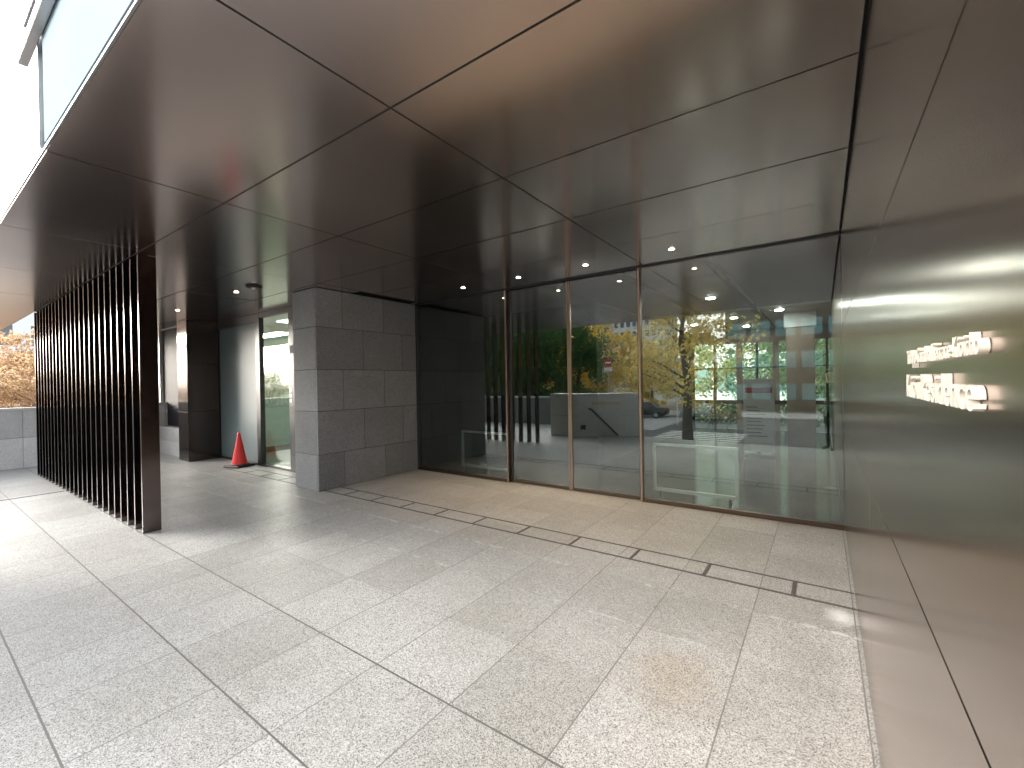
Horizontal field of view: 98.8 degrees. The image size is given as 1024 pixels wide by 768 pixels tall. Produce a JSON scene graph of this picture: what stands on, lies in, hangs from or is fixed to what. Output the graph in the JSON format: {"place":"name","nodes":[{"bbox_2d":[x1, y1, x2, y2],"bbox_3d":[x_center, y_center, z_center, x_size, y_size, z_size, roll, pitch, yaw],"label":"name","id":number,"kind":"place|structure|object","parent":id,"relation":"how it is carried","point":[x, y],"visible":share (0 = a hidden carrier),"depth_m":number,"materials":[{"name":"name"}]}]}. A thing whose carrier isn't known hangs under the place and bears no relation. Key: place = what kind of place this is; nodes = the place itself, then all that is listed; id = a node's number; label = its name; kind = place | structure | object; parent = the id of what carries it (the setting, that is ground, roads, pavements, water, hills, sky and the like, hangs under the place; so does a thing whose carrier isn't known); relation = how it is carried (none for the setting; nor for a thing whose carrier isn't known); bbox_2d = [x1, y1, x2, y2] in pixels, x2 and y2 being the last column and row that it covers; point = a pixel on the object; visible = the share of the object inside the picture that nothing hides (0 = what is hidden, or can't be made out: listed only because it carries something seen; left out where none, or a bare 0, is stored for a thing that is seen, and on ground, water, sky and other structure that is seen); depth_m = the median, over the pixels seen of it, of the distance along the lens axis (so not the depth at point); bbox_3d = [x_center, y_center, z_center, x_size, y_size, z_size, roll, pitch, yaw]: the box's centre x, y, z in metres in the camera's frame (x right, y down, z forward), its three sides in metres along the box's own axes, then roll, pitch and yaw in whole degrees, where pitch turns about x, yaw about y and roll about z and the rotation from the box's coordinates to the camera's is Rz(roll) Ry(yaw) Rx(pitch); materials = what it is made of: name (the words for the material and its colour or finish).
{"place":"outdoors","nodes":[
{"label":"outdoors","id":0,"kind":"place"},
{"bbox_2d":[0,312,36,407],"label":"office block","id":1,"kind":"structure","parent":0,"point":[24,325],"depth_m":40.37,"materials":[{"name":"glass"}]},
{"bbox_2d":[0,325,34,407],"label":"windows","id":2,"kind":"structure","parent":1,"relation":"in","point":[10,327],"depth_m":39.66,"materials":[{"name":"glass"}]},
{"bbox_2d":[0,0,818,364],"label":"sky","id":3,"kind":"structure","parent":0,"point":[19,123],"materials":[{"name":"white"}]},
{"bbox_2d":[0,427,880,767],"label":"plaza paving","id":4,"kind":"structure","parent":0,"point":[230,619],"depth_m":3.01,"materials":[{"name":"stone"}]},
{"bbox_2d":[0,491,62,500],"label":"slot drain","id":5,"kind":"object","parent":4,"relation":"on","point":[31,495],"visible":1,"depth_m":7.12,"materials":[{"name":"black metal"}]},
{"bbox_2d":[0,402,167,469],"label":"granite wall","id":6,"kind":"structure","parent":4,"relation":"on","point":[18,441],"depth_m":9.67,"materials":[{"name":"stone"}]},
{"bbox_2d":[34,254,161,533],"bbox_3d":[-6.936,0.157,7.075,6.456,3.281,0.176,-1,0,35],"label":"slat screen","id":7,"kind":"object","parent":4,"relation":"on","point":[97,394],"visible":1,"depth_m":6.11,"materials":[{"name":"brown metal"}]},
{"bbox_2d":[157,326,179,425],"bbox_3d":[-14.384,0.180,15.942,18.100,3.435,0.980,-1,0,35],"label":"dark window wall","id":8,"kind":"structure","parent":4,"relation":"on","point":[167,367],"depth_m":11.75,"materials":[{"name":"black glass"}]},
{"bbox_2d":[17,0,870,318],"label":"office building","id":9,"kind":"structure","parent":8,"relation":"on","point":[67,40],"depth_m":2.54,"materials":[{"name":"concrete"}]},
{"bbox_2d":[0,0,868,330],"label":"canopy","id":10,"kind":"object","parent":9,"relation":"attached to","point":[212,156],"visible":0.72,"depth_m":2.95,"materials":[{"name":"grey metal"}]},
{"bbox_2d":[245,284,262,289],"bbox_3d":[-4.052,-1.509,6.895,0.240,0.057,0.240,-1,0,35],"label":"ceiling sensor","id":11,"kind":"object","parent":10,"relation":"attached to","point":[253,287],"visible":1,"depth_m":6.85,"materials":[{"name":"black plastic"}]},
{"bbox_2d":[418,236,838,333],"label":"lobby ceiling","id":12,"kind":"structure","parent":9,"relation":"attached to","point":[794,277],"depth_m":7.98,"materials":[{"name":"paint"}]},
{"bbox_2d":[159,425,178,456],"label":"granite wall","id":13,"kind":"structure","parent":4,"relation":"on","point":[169,439],"depth_m":11.26,"materials":[{"name":"stone"}]},
{"bbox_2d":[177,320,221,461],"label":"bronze column","id":14,"kind":"structure","parent":4,"relation":"on","point":[198,367],"depth_m":10.32,"materials":[{"name":"metal"}]},
{"bbox_2d":[218,314,257,464],"bbox_3d":[-6.289,0.132,10.108,1.885,3.277,0.080,-1,0,35],"label":"frosted panel","id":15,"kind":"object","parent":4,"relation":"on","point":[238,374],"visible":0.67,"depth_m":10.06,"materials":[{"name":"grey glass"}]},
{"bbox_2d":[223,432,254,468],"bbox_3d":[-5.862,1.406,9.434,0.430,0.728,0.430,-1,0,17],"label":"traffic cone","id":16,"kind":"object","parent":4,"relation":"on","point":[239,459],"visible":1,"depth_m":9.35,"materials":[{"name":"red plastic"}]},
{"bbox_2d":[229,467,295,483],"bbox_3d":[-4.707,1.750,8.469,2.890,0.004,0.312,-1,0,35],"label":"drain channel","id":17,"kind":"object","parent":4,"relation":"on","point":[268,474],"visible":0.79,"depth_m":8.46,"materials":[{"name":"black metal"}]},
{"bbox_2d":[263,313,290,466],"bbox_3d":[-4.529,0.080,10.308,4.500,3.345,2.240,-1,0,35],"label":"vestibule","id":18,"kind":"object","parent":4,"relation":"on","point":[277,401],"visible":0.14,"depth_m":11.57,"materials":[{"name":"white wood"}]},
{"bbox_2d":[255,306,295,471],"bbox_3d":[-4.805,0.110,9.051,1.740,3.277,0.112,-1,0,35],"label":"glass door","id":19,"kind":"structure","parent":18,"relation":"attached to","point":[260,380],"depth_m":9.43,"materials":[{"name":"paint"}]},
{"bbox_2d":[292,287,417,491],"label":"stone pillar","id":20,"kind":"structure","parent":4,"relation":"on","point":[355,397],"depth_m":7.55,"materials":[{"name":"grey stone"}]},
{"bbox_2d":[325,487,856,610],"bbox_3d":[-0.175,1.681,5.265,6.773,0.004,0.314,-1,0,35],"label":"drain channel","id":21,"kind":"object","parent":4,"relation":"on","point":[710,564],"visible":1,"depth_m":4.26,"materials":[{"name":"black metal"}]},
{"bbox_2d":[415,231,844,530],"bbox_3d":[0.888,0.005,6.813,6.782,3.302,0.110,-1,0,35],"label":"glass entrance","id":22,"kind":"object","parent":4,"relation":"on","point":[804,521],"visible":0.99,"depth_m":6.14,"materials":[{"name":"brown metal"}]},
{"bbox_2d":[508,281,570,489],"bbox_3d":[0.431,0.032,7.173,1.142,3.245,0.044,-1,0,35],"label":"sliding door","id":23,"kind":"structure","parent":22,"relation":"attached to","point":[511,408],"depth_m":7.46,"materials":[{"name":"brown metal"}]},
{"bbox_2d":[568,270,640,499],"bbox_3d":[1.359,0.017,6.517,1.114,3.245,0.044,-1,0,35],"label":"sliding door","id":24,"kind":"structure","parent":22,"relation":"attached to","point":[571,429],"depth_m":6.81,"materials":[{"name":"brown glass"}]},
{"bbox_2d":[829,0,1023,767],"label":"metal wall","id":25,"kind":"structure","parent":4,"relation":"on","point":[931,248],"depth_m":0.88,"materials":[{"name":"grey metal"}]},
{"bbox_2d":[906,373,986,410],"bbox_3d":[0.819,0.008,0.850,0.013,0.055,0.592,-1,0,35],"label":"wall lettering","id":26,"kind":"object","parent":25,"relation":"attached to","point":[946,391],"depth_m":0.76,"materials":[{"name":"beige paint"}]},
{"bbox_2d":[907,332,989,367],"bbox_3d":[0.814,-0.056,0.844,0.011,0.043,0.619,-1,0,35],"label":"wall lettering","id":27,"kind":"object","parent":25,"relation":"attached to","point":[974,344],"depth_m":0.71,"materials":[{"name":"beige paint"}]},
{"bbox_2d":[432,427,842,523],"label":"lobby floor","id":28,"kind":"structure","parent":0,"point":[798,482],"depth_m":7.99,"materials":[{"name":"stone"}]},
{"bbox_2d":[461,430,506,477],"bbox_3d":[-0.481,1.278,8.090,1.160,0.797,0.036,-1,0,35],"label":"guard rail","id":29,"kind":"object","parent":28,"relation":"on","point":[478,466],"visible":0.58,"depth_m":8.20,"materials":[{"name":"metal"}]},
{"bbox_2d":[418,302,693,466],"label":"lobby wall","id":30,"kind":"structure","parent":28,"relation":"on","point":[462,370],"depth_m":9.69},
{"bbox_2d":[653,442,738,507],"bbox_3d":[2.482,1.233,5.994,1.100,0.797,0.036,-1,0,35],"label":"guard rail","id":31,"kind":"object","parent":28,"relation":"on","point":[720,496],"visible":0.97,"depth_m":5.94,"materials":[{"name":"metal"}]},
{"bbox_2d":[743,379,774,456],"bbox_3d":[5.427,0.725,9.648,0.600,1.680,0.400,-1,0,35],"label":"notice board","id":32,"kind":"object","parent":28,"relation":"on","point":[759,412],"visible":1,"depth_m":9.62,"materials":[{"name":"white paint"}]},
{"bbox_2d":[692,324,829,432],"bbox_3d":[7.954,-0.189,14.301,3.895,3.381,0.180,-1,0,35],"label":"lobby window","id":33,"kind":"structure","parent":28,"relation":"on","point":[738,338],"depth_m":14.45,"materials":[{"name":"metal"},{"name":"dark paint"}]},
{"bbox_2d":[784,310,816,447],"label":"lobby pillar","id":34,"kind":"structure","parent":28,"relation":"on","point":[799,327],"depth_m":10.61,"materials":[{"name":"grey stone"}]},
{"bbox_2d":[696,400,830,432],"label":"garden ground","id":35,"kind":"structure","parent":0,"point":[822,428],"depth_m":15.98,"materials":[{"name":"soil"}]},
{"bbox_2d":[695,345,755,399],"bbox_3d":[11.319,-1.771,24.916,4.672,6.360,4.649,-1,0,45],"label":"garden tree","id":36,"kind":"object","parent":35,"relation":"on","point":[706,354],"visible":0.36,"depth_m":24.51,"materials":[{"name":"green plant"}]},
{"bbox_2d":[695,343,786,399],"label":"pavilion","id":37,"kind":"structure","parent":35,"relation":"on","point":[703,375],"depth_m":34.74,"materials":[{"name":"glass"}]},
{"bbox_2d":[695,370,785,390],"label":"windows","id":38,"kind":"structure","parent":37,"relation":"in","point":[702,373],"depth_m":35.37,"materials":[{"name":"teal glass"}]},
{"bbox_2d":[722,341,786,398],"bbox_3d":[11.805,-0.971,21.008,3.487,4.770,3.504,-1,0,3],"label":"garden tree","id":39,"kind":"object","parent":35,"relation":"on","point":[763,358],"visible":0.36,"depth_m":20.80,"materials":[{"name":"green plant"}]},
{"bbox_2d":[695,403,830,426],"bbox_3d":[9.773,1.036,15.526,12.109,0.941,0.819,-1,0,35],"label":"hedge","id":40,"kind":"object","parent":35,"relation":"on","point":[730,414],"visible":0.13,"depth_m":16.52,"materials":[{"name":"green plant"}]},
{"bbox_2d":[759,319,829,407],"bbox_3d":[11.529,-1.215,16.691,3.893,5.300,3.874,-1,0,35],"label":"garden tree","id":41,"kind":"object","parent":35,"relation":"on","point":[820,387],"visible":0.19,"depth_m":16.54,"materials":[{"name":"green plant"}]},
{"bbox_2d":[762,341,829,391],"bbox_3d":[15.921,-2.115,24.025,5.061,6.891,5.036,-1,0,-24],"label":"garden tree","id":42,"kind":"object","parent":35,"relation":"on","point":[782,348],"visible":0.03,"depth_m":24.18,"materials":[{"name":"green plant"}]},
{"bbox_2d":[815,338,829,400],"bbox_3d":[13.835,-1.659,18.262,4.455,6.096,4.477,-1,0,-39],"label":"garden tree","id":43,"kind":"object","parent":35,"relation":"on","point":[822,340],"visible":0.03,"depth_m":18.34,"materials":[{"name":"green plant"}]},
{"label":"sidewalk","id":44,"kind":"structure","parent":0,"visible":0},
{"bbox_2d":[0,367,20,405],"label":"orange tree","id":45,"kind":"object","parent":44,"relation":"on","point":[4,397],"visible":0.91,"depth_m":21.81,"materials":[{"name":"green plant"}]},
{"label":"ground","id":46,"kind":"structure","parent":0,"visible":0},
{"bbox_2d":[0,330,34,407],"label":"orange tree","id":47,"kind":"object","parent":46,"relation":"on","point":[6,338],"visible":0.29,"depth_m":26.32,"materials":[{"name":"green plant"}]},
{"bbox_2d":[0,350,35,407],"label":"orange tree","id":48,"kind":"object","parent":46,"relation":"on","point":[21,383],"visible":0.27,"depth_m":22.66,"materials":[{"name":"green plant"}]},
{"bbox_2d":[0,328,35,405],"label":"orange tree","id":49,"kind":"object","parent":46,"relation":"on","point":[23,345],"visible":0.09,"depth_m":26.89,"materials":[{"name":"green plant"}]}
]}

